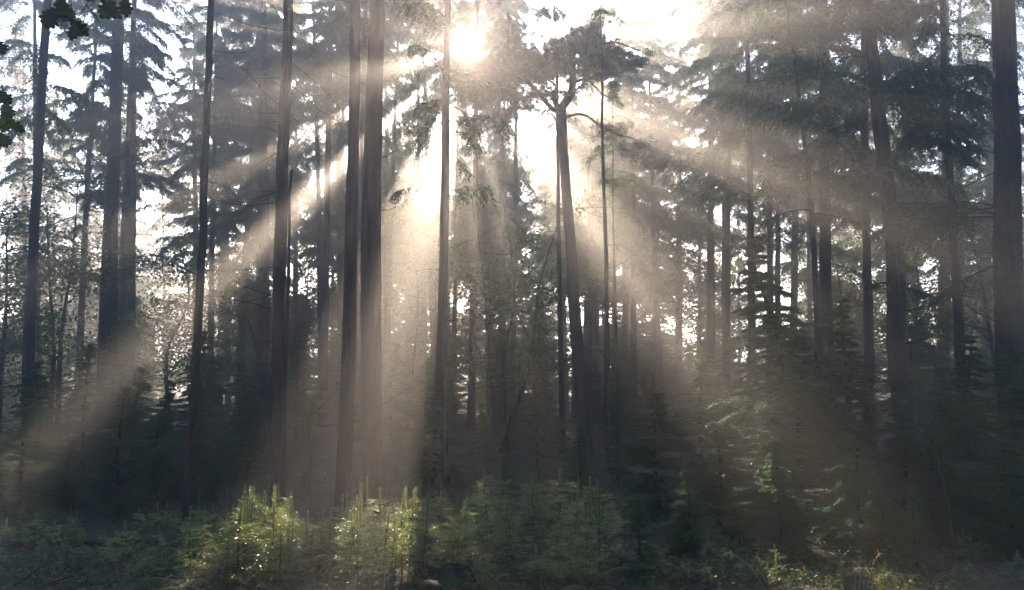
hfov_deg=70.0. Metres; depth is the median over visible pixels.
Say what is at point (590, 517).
conifer sapling
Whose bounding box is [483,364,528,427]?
young hemlock
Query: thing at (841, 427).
young hemlock
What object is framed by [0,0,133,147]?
oak tree
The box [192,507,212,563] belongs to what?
conifer sapling
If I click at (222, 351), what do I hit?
broadleaf tree
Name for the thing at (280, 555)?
conifer sapling
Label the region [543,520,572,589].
conifer sapling
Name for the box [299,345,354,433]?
young hemlock
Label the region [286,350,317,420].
young hemlock
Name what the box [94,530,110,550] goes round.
conifer sapling
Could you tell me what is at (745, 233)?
fir tree
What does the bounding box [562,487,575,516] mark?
conifer sapling
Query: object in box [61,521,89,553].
conifer sapling
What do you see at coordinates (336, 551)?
conifer sapling
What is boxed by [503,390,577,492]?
young hemlock
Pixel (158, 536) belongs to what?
conifer sapling
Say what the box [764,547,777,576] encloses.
conifer sapling
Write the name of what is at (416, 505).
conifer sapling
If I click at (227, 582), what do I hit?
fern
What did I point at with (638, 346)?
broadleaf tree
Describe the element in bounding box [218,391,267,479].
young hemlock
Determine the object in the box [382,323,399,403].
young hemlock
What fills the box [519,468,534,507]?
conifer sapling
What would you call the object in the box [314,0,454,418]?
fir tree
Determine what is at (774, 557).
conifer sapling
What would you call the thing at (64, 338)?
young hemlock
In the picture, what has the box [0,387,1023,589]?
ground
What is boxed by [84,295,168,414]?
young hemlock
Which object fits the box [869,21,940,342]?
fir tree
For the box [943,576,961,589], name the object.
conifer sapling
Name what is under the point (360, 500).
conifer sapling
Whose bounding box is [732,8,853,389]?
fir tree
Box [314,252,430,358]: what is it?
broadleaf tree
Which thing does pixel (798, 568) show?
conifer sapling
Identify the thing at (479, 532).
conifer sapling
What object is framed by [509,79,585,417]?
fir tree
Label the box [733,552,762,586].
conifer sapling
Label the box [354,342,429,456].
young hemlock
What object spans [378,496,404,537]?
conifer sapling
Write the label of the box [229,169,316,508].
dead tree
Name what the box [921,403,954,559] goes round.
fallen branch
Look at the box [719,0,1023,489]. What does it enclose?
fir tree
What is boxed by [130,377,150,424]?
young hemlock
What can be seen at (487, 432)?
young hemlock
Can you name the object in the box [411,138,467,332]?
fir tree
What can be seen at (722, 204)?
fir tree
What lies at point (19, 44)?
fir tree
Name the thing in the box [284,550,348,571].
fern
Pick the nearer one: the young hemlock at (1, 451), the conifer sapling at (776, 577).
the conifer sapling at (776, 577)
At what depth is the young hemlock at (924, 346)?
17.56 m
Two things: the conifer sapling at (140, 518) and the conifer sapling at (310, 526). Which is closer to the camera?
the conifer sapling at (310, 526)
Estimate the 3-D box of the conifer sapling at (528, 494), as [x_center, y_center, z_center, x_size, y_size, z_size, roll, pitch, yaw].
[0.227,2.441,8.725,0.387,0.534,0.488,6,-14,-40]
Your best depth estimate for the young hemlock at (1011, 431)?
8.44 m
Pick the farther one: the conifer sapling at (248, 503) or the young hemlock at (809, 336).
the young hemlock at (809, 336)
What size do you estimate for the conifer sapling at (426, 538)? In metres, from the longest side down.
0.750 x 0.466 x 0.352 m
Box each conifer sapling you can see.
[0,519,14,541]
[0,538,9,561]
[7,518,28,550]
[13,512,48,550]
[34,526,49,558]
[35,544,49,569]
[36,538,49,559]
[38,519,66,545]
[56,529,77,570]
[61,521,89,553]
[67,509,84,535]
[69,540,90,564]
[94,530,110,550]
[97,540,120,564]
[98,529,130,560]
[103,521,147,555]
[122,528,142,550]
[131,508,148,529]
[141,545,155,572]
[148,503,171,531]
[148,525,167,556]
[163,500,172,524]
[167,512,192,543]
[169,506,209,560]
[172,533,190,577]
[181,546,199,578]
[182,488,216,549]
[183,510,210,558]
[191,551,204,574]
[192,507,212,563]
[200,526,251,583]
[201,503,223,538]
[204,546,214,565]
[205,500,278,588]
[206,507,220,530]
[211,502,242,559]
[213,513,228,542]
[215,495,265,564]
[216,497,263,566]
[216,501,260,582]
[224,488,265,527]
[232,484,256,544]
[234,485,262,521]
[236,474,303,533]
[241,497,268,566]
[241,500,267,560]
[242,490,290,560]
[246,492,256,519]
[248,537,267,580]
[252,505,286,583]
[255,485,300,565]
[259,531,308,586]
[260,516,292,572]
[265,482,293,530]
[265,487,297,544]
[269,530,308,582]
[274,528,298,567]
[276,501,305,531]
[280,498,298,538]
[281,491,310,557]
[289,515,308,536]
[293,518,319,552]
[299,510,315,535]
[301,529,321,559]
[309,524,328,546]
[312,507,335,553]
[317,511,340,558]
[323,494,355,535]
[325,497,376,578]
[327,501,382,578]
[329,535,344,562]
[331,509,342,539]
[333,536,355,584]
[334,492,349,544]
[336,495,375,586]
[336,519,360,551]
[336,519,360,555]
[339,482,377,558]
[343,499,368,549]
[344,495,375,534]
[362,476,383,535]
[363,487,396,540]
[363,507,417,576]
[365,515,381,558]
[366,508,393,573]
[370,536,393,578]
[376,499,442,578]
[377,509,429,564]
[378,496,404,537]
[378,519,408,579]
[379,521,403,584]
[385,493,415,552]
[391,487,421,549]
[391,488,444,542]
[394,537,409,581]
[396,486,430,526]
[400,492,445,577]
[401,489,438,526]
[408,496,440,560]
[409,500,447,561]
[409,532,437,583]
[413,497,444,572]
[419,504,438,541]
[428,492,442,518]
[430,491,452,520]
[435,490,460,529]
[435,499,479,558]
[435,513,462,556]
[440,498,476,545]
[444,525,459,555]
[447,497,481,556]
[448,483,514,561]
[452,516,487,557]
[453,534,493,580]
[464,467,503,519]
[469,499,488,512]
[477,493,501,566]
[481,460,526,516]
[489,494,525,562]
[490,474,510,526]
[491,508,519,556]
[496,528,517,573]
[508,522,545,577]
[512,469,560,529]
[515,473,544,513]
[515,477,542,507]
[516,544,553,580]
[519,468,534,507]
[522,493,548,527]
[531,472,550,529]
[533,467,584,519]
[537,482,571,522]
[539,542,565,586]
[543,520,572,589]
[544,515,569,553]
[547,526,589,589]
[552,482,597,550]
[560,478,630,554]
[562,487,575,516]
[565,478,584,535]
[566,524,579,555]
[570,488,634,564]
[570,539,617,587]
[571,501,612,578]
[574,487,605,558]
[578,477,602,514]
[598,501,624,544]
[602,481,631,531]
[679,555,689,583]
[698,535,716,561]
[700,556,712,585]
[716,543,742,570]
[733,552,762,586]
[751,553,766,570]
[758,545,791,568]
[762,561,773,582]
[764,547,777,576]
[767,550,785,585]
[787,558,804,570]
[820,545,846,579]
[835,558,853,587]
[867,559,902,587]
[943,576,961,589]
[953,526,975,559]
[957,535,980,560]
[960,551,976,585]
[973,539,990,554]
[994,548,1023,585]
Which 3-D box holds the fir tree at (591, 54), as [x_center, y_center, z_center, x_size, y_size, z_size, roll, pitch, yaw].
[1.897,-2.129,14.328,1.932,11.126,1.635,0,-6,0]
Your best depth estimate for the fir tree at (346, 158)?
37.89 m
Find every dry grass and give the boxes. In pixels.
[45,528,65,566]
[202,545,236,587]
[721,549,768,589]
[797,566,814,589]
[854,549,881,589]
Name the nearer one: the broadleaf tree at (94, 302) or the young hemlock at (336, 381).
the young hemlock at (336, 381)
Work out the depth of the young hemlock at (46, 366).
25.41 m
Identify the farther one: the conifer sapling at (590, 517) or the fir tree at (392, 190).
the fir tree at (392, 190)
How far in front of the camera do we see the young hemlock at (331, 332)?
33.37 m
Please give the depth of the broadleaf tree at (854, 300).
23.80 m
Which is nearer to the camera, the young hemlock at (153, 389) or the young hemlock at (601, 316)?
the young hemlock at (153, 389)
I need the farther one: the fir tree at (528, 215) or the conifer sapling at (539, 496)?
the fir tree at (528, 215)
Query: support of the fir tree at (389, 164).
on the ground at (467, 439)
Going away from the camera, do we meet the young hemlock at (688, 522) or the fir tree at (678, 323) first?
the young hemlock at (688, 522)
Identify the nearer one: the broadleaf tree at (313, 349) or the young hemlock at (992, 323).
the young hemlock at (992, 323)
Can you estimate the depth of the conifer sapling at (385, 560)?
6.08 m
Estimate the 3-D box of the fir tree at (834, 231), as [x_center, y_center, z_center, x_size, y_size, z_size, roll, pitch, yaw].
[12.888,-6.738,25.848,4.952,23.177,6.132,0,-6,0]
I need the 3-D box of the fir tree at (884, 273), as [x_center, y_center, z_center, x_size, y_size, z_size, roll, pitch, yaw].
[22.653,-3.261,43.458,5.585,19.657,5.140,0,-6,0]
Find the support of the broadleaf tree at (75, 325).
on the ground at (467, 439)
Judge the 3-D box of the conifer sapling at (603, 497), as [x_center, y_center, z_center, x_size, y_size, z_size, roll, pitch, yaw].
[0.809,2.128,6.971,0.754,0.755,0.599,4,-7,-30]
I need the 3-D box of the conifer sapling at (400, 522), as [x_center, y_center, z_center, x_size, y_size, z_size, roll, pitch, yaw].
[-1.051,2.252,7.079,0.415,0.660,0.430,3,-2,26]
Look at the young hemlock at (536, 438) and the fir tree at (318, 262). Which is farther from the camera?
the fir tree at (318, 262)
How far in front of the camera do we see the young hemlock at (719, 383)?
16.68 m
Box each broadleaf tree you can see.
[0,142,170,443]
[0,188,109,436]
[15,277,97,385]
[42,261,185,397]
[45,270,167,385]
[86,220,272,429]
[134,238,319,430]
[140,264,231,397]
[152,273,330,396]
[154,283,239,397]
[192,192,405,409]
[221,288,330,384]
[252,303,330,384]
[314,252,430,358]
[328,241,489,394]
[339,199,523,427]
[391,241,540,402]
[395,188,639,452]
[416,214,636,431]
[457,293,526,401]
[542,322,662,411]
[564,246,783,412]
[600,304,715,396]
[685,286,774,388]
[730,228,911,405]
[766,229,909,389]
[784,289,886,387]
[802,173,1023,408]
[835,152,1023,390]
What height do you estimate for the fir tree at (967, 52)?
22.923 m
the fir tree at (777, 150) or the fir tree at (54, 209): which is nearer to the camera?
the fir tree at (777, 150)
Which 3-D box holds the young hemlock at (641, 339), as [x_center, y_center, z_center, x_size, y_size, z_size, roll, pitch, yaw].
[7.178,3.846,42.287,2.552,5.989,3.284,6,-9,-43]
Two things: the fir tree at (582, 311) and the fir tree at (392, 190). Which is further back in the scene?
the fir tree at (582, 311)
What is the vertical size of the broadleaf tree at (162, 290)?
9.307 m
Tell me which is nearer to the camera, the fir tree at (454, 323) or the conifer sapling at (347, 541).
the conifer sapling at (347, 541)
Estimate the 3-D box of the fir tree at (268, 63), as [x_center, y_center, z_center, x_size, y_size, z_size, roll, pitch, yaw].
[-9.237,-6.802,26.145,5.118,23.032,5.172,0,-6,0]
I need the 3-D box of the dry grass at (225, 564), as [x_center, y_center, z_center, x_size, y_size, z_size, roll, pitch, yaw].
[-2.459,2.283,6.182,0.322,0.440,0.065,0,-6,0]
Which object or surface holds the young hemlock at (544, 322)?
on the ground at (467, 439)
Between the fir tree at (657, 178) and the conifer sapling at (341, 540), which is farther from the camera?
the fir tree at (657, 178)
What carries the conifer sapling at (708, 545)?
on the ground at (467, 439)
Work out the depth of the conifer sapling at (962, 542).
6.93 m
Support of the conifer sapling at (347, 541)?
on the ground at (467, 439)
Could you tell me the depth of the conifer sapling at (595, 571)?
6.03 m
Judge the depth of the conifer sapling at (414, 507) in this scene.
7.82 m
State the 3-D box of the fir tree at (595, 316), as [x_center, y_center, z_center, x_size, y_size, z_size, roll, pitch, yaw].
[3.046,-2.771,29.924,6.921,16.101,4.675,0,-6,0]
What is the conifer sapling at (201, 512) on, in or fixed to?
on the ground at (467, 439)
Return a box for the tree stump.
[421,554,483,589]
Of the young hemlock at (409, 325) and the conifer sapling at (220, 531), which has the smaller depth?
the conifer sapling at (220, 531)
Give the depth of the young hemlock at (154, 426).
11.05 m
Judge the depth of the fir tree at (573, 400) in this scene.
34.08 m
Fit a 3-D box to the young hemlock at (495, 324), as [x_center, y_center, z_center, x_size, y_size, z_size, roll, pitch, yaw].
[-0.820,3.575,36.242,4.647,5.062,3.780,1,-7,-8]
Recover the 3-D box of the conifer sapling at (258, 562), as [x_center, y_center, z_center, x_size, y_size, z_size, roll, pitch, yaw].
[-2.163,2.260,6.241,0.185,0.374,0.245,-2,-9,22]
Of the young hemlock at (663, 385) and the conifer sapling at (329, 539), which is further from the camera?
the young hemlock at (663, 385)
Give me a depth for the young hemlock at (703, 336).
36.00 m
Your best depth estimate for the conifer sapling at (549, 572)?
6.16 m
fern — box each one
[134,560,233,589]
[205,568,253,589]
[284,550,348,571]
[298,539,338,551]
[372,562,427,585]
[395,578,478,589]
[508,563,572,583]
[544,563,633,589]
[653,556,728,581]
[896,565,967,588]
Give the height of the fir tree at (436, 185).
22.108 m
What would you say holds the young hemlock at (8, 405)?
on the ground at (467, 439)
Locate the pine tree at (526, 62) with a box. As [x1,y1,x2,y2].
[442,0,672,459]
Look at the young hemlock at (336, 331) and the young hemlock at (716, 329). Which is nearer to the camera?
the young hemlock at (336, 331)
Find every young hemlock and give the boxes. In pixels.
[0,272,72,408]
[0,324,21,421]
[0,359,81,481]
[0,374,80,504]
[0,404,32,486]
[0,437,16,492]
[0,470,24,514]
[1,350,21,430]
[4,332,21,409]
[14,349,73,422]
[16,286,96,392]
[17,405,73,482]
[21,439,98,510]
[24,443,63,495]
[42,449,58,486]
[47,396,79,452]
[48,342,119,475]
[56,263,181,399]
[75,319,146,446]
[77,385,163,520]
[79,359,145,414]
[80,366,176,482]
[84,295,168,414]
[84,409,123,478]
[89,341,97,405]
[122,379,195,490]
[127,368,250,500]
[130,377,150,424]
[133,330,241,457]
[136,333,176,415]
[140,326,176,402]
[142,337,175,404]
[144,399,180,479]
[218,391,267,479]
[224,355,249,413]
[249,292,328,417]
[251,400,289,463]
[255,409,302,458]
[269,330,317,418]
[286,321,317,440]
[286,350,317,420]
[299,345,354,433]
[309,309,337,413]
[311,329,341,418]
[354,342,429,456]
[354,371,400,434]
[381,268,465,407]
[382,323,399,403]
[391,307,401,401]
[395,375,423,432]
[401,356,449,493]
[421,378,478,484]
[426,331,480,417]
[428,302,480,410]
[444,387,470,431]
[456,294,500,411]
[458,317,527,414]
[460,403,503,477]
[463,267,573,420]
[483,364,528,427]
[498,317,571,433]
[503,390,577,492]
[515,373,576,454]
[518,270,571,398]
[519,291,571,407]
[538,346,569,413]
[545,421,608,502]
[564,293,638,416]
[588,350,640,438]
[592,310,654,427]
[596,391,701,518]
[609,495,665,573]
[611,294,696,417]
[629,374,665,430]
[636,312,648,395]
[636,359,756,486]
[637,346,672,410]
[644,375,687,428]
[650,468,731,563]
[659,491,702,555]
[660,426,755,527]
[667,340,733,416]
[667,344,702,422]
[671,239,857,492]
[685,285,737,390]
[694,336,759,432]
[696,373,739,446]
[701,332,739,407]
[707,452,830,545]
[709,564,719,577]
[714,475,756,539]
[726,364,891,525]
[731,320,764,402]
[733,383,760,449]
[736,439,832,556]
[745,479,789,531]
[773,350,815,448]
[786,326,839,426]
[801,426,906,542]
[814,295,913,498]
[818,504,851,549]
[835,373,859,414]
[835,473,911,561]
[840,337,927,421]
[866,325,948,462]
[875,317,955,440]
[880,271,935,414]
[886,432,994,554]
[896,444,1022,558]
[900,332,1000,509]
[922,331,989,394]
[922,346,971,438]
[952,260,980,376]
[954,342,1023,526]
[954,346,998,438]
[966,294,996,406]
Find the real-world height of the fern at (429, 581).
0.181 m
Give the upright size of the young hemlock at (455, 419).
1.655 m
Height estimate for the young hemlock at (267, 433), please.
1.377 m
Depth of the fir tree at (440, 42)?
27.01 m
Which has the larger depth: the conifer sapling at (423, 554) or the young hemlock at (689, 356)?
the young hemlock at (689, 356)
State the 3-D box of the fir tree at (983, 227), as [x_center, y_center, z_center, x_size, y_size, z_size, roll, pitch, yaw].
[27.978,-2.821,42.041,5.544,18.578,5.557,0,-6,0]
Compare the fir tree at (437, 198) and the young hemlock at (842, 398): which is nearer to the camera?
the young hemlock at (842, 398)
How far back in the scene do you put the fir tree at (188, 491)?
9.04 m
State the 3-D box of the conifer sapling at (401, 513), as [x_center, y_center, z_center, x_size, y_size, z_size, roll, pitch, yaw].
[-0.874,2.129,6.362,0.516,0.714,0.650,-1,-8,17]
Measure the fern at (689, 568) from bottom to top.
0.143 m
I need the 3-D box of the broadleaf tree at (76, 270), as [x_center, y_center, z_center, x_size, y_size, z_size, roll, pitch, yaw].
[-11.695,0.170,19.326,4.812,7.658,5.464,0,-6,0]
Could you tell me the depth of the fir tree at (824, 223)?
16.12 m
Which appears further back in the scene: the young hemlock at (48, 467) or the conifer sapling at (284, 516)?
the young hemlock at (48, 467)
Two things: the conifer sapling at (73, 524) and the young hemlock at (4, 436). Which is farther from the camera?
the young hemlock at (4, 436)
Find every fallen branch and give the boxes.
[0,559,52,588]
[30,546,90,588]
[47,564,119,588]
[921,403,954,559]
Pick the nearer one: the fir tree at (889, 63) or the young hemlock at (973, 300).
the fir tree at (889, 63)
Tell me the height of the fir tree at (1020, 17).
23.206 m
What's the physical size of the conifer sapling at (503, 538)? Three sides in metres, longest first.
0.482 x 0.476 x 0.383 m
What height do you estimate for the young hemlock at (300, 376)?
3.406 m
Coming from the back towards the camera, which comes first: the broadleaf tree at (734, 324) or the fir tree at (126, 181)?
the broadleaf tree at (734, 324)
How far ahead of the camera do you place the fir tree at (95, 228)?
36.73 m
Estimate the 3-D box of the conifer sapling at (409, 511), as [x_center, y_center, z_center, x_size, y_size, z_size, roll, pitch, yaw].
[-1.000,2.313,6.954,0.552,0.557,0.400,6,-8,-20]
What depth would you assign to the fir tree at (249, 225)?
29.76 m
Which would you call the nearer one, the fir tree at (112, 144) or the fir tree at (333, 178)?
the fir tree at (112, 144)
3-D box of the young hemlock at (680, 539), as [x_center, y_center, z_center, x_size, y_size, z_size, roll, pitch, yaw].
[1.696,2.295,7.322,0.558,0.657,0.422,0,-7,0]
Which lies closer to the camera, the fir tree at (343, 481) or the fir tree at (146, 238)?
the fir tree at (343, 481)
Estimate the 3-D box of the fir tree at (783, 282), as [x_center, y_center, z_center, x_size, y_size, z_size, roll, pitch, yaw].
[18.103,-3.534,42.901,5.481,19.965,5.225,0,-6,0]
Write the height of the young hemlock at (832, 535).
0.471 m
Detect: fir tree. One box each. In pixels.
[0,0,109,428]
[0,0,131,480]
[0,32,76,334]
[0,95,100,399]
[0,136,43,320]
[0,221,21,281]
[19,0,159,426]
[43,63,102,371]
[46,0,201,441]
[55,82,153,283]
[67,0,208,428]
[98,0,225,401]
[121,0,252,338]
[121,0,293,422]
[124,112,187,294]
[136,125,192,392]
[146,0,254,525]
[148,0,335,364]
[151,0,315,418]
[159,0,324,426]
[159,5,248,411]
[166,0,270,413]
[170,0,345,506]
[194,5,323,298]
[210,0,432,427]
[223,135,316,302]
[228,0,346,325]
[239,0,348,380]
[271,7,409,319]
[287,0,349,358]
[290,0,456,441]
[291,118,346,350]
[307,10,405,275]
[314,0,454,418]
[314,103,396,271]
[316,0,383,534]
[316,0,425,360]
[318,0,422,514]
[320,114,397,283]
[332,1,455,418]
[332,87,404,312]
[335,0,512,417]
[381,0,525,425]
[381,1,478,396]
[381,24,470,415]
[381,48,426,247]
[381,63,439,382]
[381,99,437,313]
[385,0,517,489]
[400,0,526,430]
[400,39,483,395]
[402,0,530,389]
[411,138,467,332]
[433,8,578,417]
[439,10,534,413]
[449,0,545,419]
[449,0,587,423]
[450,86,538,313]
[461,103,548,342]
[509,57,666,423]
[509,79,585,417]
[509,100,610,418]
[514,6,652,428]
[519,0,596,452]
[524,158,568,320]
[525,121,583,376]
[526,75,582,281]
[551,136,621,318]
[552,0,717,422]
[563,0,655,470]
[566,169,666,323]
[580,34,690,416]
[580,80,648,448]
[581,13,747,425]
[610,269,650,319]
[616,169,664,330]
[621,116,690,315]
[628,107,697,325]
[638,1,737,418]
[644,0,765,419]
[647,62,721,294]
[652,0,833,432]
[654,0,831,449]
[660,44,739,344]
[687,0,766,379]
[704,139,805,404]
[708,12,818,430]
[714,163,743,340]
[716,41,817,381]
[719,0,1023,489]
[719,1,851,420]
[729,0,893,480]
[729,0,931,459]
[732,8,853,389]
[741,0,896,434]
[746,9,862,360]
[779,0,979,452]
[780,89,861,318]
[798,92,860,306]
[802,0,965,419]
[806,30,898,351]
[834,165,882,288]
[836,225,883,309]
[840,0,1023,485]
[846,111,931,308]
[866,0,1023,496]
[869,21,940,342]
[871,0,1023,406]
[875,22,979,340]
[889,0,1023,419]
[905,0,1023,418]
[923,171,978,326]
[930,2,1023,415]
[930,8,1023,320]
[964,118,1023,304]
[1021,161,1023,252]
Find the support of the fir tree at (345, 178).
on the ground at (467, 439)
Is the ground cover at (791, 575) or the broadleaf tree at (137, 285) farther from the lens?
the broadleaf tree at (137, 285)
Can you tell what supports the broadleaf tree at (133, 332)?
on the ground at (467, 439)
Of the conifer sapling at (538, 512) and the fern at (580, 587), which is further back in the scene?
the conifer sapling at (538, 512)
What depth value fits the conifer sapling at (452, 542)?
7.24 m
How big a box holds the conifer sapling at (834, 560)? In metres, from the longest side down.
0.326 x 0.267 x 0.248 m
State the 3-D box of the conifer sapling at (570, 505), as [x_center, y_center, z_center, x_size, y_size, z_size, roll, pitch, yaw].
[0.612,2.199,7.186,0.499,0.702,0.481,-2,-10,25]
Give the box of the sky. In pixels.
[0,0,1023,386]
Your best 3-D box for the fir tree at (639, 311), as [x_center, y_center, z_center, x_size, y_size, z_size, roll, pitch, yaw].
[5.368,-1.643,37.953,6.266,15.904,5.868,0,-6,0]
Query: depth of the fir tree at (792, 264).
28.26 m
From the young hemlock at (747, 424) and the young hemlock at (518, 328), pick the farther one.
the young hemlock at (518, 328)
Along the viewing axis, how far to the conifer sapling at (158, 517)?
8.36 m
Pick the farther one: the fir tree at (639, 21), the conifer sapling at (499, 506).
the fir tree at (639, 21)
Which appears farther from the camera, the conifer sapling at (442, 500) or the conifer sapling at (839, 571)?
the conifer sapling at (442, 500)
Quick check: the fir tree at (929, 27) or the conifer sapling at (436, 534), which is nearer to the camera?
the conifer sapling at (436, 534)
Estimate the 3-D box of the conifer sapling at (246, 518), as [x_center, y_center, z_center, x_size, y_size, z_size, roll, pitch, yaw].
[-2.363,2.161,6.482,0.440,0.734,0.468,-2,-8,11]
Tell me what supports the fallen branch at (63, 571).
on the ground at (467, 439)
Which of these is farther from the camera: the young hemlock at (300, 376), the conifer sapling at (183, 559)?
the young hemlock at (300, 376)
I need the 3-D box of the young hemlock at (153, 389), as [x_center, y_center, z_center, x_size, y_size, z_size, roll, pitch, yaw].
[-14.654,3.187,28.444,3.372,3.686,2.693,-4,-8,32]
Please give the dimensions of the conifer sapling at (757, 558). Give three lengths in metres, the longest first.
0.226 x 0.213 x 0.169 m
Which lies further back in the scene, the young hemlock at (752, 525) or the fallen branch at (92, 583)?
the young hemlock at (752, 525)
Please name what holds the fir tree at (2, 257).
on the ground at (467, 439)
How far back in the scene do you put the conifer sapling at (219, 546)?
6.29 m
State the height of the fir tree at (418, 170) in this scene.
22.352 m
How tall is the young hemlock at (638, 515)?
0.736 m
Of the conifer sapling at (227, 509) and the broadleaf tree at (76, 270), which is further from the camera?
the broadleaf tree at (76, 270)
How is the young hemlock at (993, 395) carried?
on the ground at (467, 439)
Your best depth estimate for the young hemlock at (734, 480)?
8.02 m
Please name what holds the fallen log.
on the ground at (467, 439)
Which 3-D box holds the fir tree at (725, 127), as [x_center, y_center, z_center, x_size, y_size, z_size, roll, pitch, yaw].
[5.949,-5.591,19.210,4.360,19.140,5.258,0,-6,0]
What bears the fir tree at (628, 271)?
on the ground at (467, 439)
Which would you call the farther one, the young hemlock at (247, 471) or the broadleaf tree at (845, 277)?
the broadleaf tree at (845, 277)
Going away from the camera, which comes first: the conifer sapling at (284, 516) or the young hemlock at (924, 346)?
the conifer sapling at (284, 516)
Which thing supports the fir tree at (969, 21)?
on the ground at (467, 439)
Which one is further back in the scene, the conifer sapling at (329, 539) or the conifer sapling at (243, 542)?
the conifer sapling at (329, 539)
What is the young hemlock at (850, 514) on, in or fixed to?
on the ground at (467, 439)
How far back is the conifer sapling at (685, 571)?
6.05 m
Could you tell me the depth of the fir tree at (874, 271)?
70.30 m
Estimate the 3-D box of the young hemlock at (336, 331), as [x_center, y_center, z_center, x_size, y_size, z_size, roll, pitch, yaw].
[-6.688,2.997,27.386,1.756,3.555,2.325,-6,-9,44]
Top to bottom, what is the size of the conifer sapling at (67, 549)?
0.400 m
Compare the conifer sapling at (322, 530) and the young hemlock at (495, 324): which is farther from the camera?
the young hemlock at (495, 324)
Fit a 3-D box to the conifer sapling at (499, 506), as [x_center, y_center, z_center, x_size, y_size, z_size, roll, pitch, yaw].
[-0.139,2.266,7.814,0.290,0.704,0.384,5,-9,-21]
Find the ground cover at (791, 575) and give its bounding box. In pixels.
[0,471,1023,589]
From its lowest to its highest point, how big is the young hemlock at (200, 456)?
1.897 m
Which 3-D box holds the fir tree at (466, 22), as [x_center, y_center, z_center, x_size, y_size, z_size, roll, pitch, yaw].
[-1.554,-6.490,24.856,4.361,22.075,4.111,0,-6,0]
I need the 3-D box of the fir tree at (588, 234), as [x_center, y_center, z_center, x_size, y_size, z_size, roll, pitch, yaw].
[2.704,-3.085,27.005,5.246,15.976,5.677,0,-6,0]
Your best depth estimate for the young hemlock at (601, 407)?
20.85 m
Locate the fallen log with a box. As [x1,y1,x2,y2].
[35,534,158,546]
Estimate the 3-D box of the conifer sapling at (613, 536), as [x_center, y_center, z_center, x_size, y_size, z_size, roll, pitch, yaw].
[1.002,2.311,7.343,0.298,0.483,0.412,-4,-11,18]
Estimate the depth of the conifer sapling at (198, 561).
6.38 m
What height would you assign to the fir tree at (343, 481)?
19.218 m
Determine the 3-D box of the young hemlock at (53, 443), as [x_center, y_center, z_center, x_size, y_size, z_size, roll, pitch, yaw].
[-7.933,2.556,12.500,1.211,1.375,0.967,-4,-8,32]
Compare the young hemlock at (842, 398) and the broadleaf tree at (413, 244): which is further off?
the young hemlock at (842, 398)
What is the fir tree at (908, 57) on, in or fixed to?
on the ground at (467, 439)
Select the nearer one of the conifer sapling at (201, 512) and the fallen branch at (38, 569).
the fallen branch at (38, 569)
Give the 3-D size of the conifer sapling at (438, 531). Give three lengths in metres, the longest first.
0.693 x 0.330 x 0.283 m
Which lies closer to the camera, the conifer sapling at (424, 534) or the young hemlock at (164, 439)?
the conifer sapling at (424, 534)
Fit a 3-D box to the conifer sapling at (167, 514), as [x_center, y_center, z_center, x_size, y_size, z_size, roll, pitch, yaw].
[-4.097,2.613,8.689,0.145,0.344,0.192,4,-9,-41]
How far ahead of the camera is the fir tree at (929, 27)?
12.36 m
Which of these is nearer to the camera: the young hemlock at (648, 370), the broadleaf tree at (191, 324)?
the young hemlock at (648, 370)
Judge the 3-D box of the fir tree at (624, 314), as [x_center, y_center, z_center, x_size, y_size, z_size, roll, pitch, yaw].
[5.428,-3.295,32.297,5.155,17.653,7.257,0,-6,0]
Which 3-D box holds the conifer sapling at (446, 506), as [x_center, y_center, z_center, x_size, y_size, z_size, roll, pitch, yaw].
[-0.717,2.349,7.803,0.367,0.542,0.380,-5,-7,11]
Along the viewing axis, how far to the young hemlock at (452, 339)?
24.82 m
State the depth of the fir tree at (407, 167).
36.67 m
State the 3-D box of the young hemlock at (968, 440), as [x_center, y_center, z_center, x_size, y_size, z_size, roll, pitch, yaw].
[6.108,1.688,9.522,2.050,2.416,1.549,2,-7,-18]
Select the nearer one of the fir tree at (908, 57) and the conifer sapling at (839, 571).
the conifer sapling at (839, 571)
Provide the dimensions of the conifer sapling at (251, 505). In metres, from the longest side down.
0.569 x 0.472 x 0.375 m
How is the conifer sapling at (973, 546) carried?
on the ground at (467, 439)
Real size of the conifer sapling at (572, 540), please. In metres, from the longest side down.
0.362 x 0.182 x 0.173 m
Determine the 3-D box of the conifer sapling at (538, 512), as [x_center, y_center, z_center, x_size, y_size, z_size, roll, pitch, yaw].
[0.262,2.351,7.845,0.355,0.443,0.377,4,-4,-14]
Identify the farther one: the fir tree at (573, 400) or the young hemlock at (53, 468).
the fir tree at (573, 400)
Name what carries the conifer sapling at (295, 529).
on the ground at (467, 439)
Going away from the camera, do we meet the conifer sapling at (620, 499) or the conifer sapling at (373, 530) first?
the conifer sapling at (373, 530)
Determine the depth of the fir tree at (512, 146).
44.40 m
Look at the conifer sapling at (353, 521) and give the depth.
7.15 m
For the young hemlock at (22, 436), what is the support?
on the ground at (467, 439)
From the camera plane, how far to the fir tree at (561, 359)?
17.20 m
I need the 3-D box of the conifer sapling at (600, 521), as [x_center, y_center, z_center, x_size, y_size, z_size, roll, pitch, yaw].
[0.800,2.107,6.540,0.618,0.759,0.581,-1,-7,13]
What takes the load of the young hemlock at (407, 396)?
on the ground at (467, 439)
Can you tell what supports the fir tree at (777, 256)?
on the ground at (467, 439)
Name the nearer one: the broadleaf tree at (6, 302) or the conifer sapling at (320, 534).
the conifer sapling at (320, 534)
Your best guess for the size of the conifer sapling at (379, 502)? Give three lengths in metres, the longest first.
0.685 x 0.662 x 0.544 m

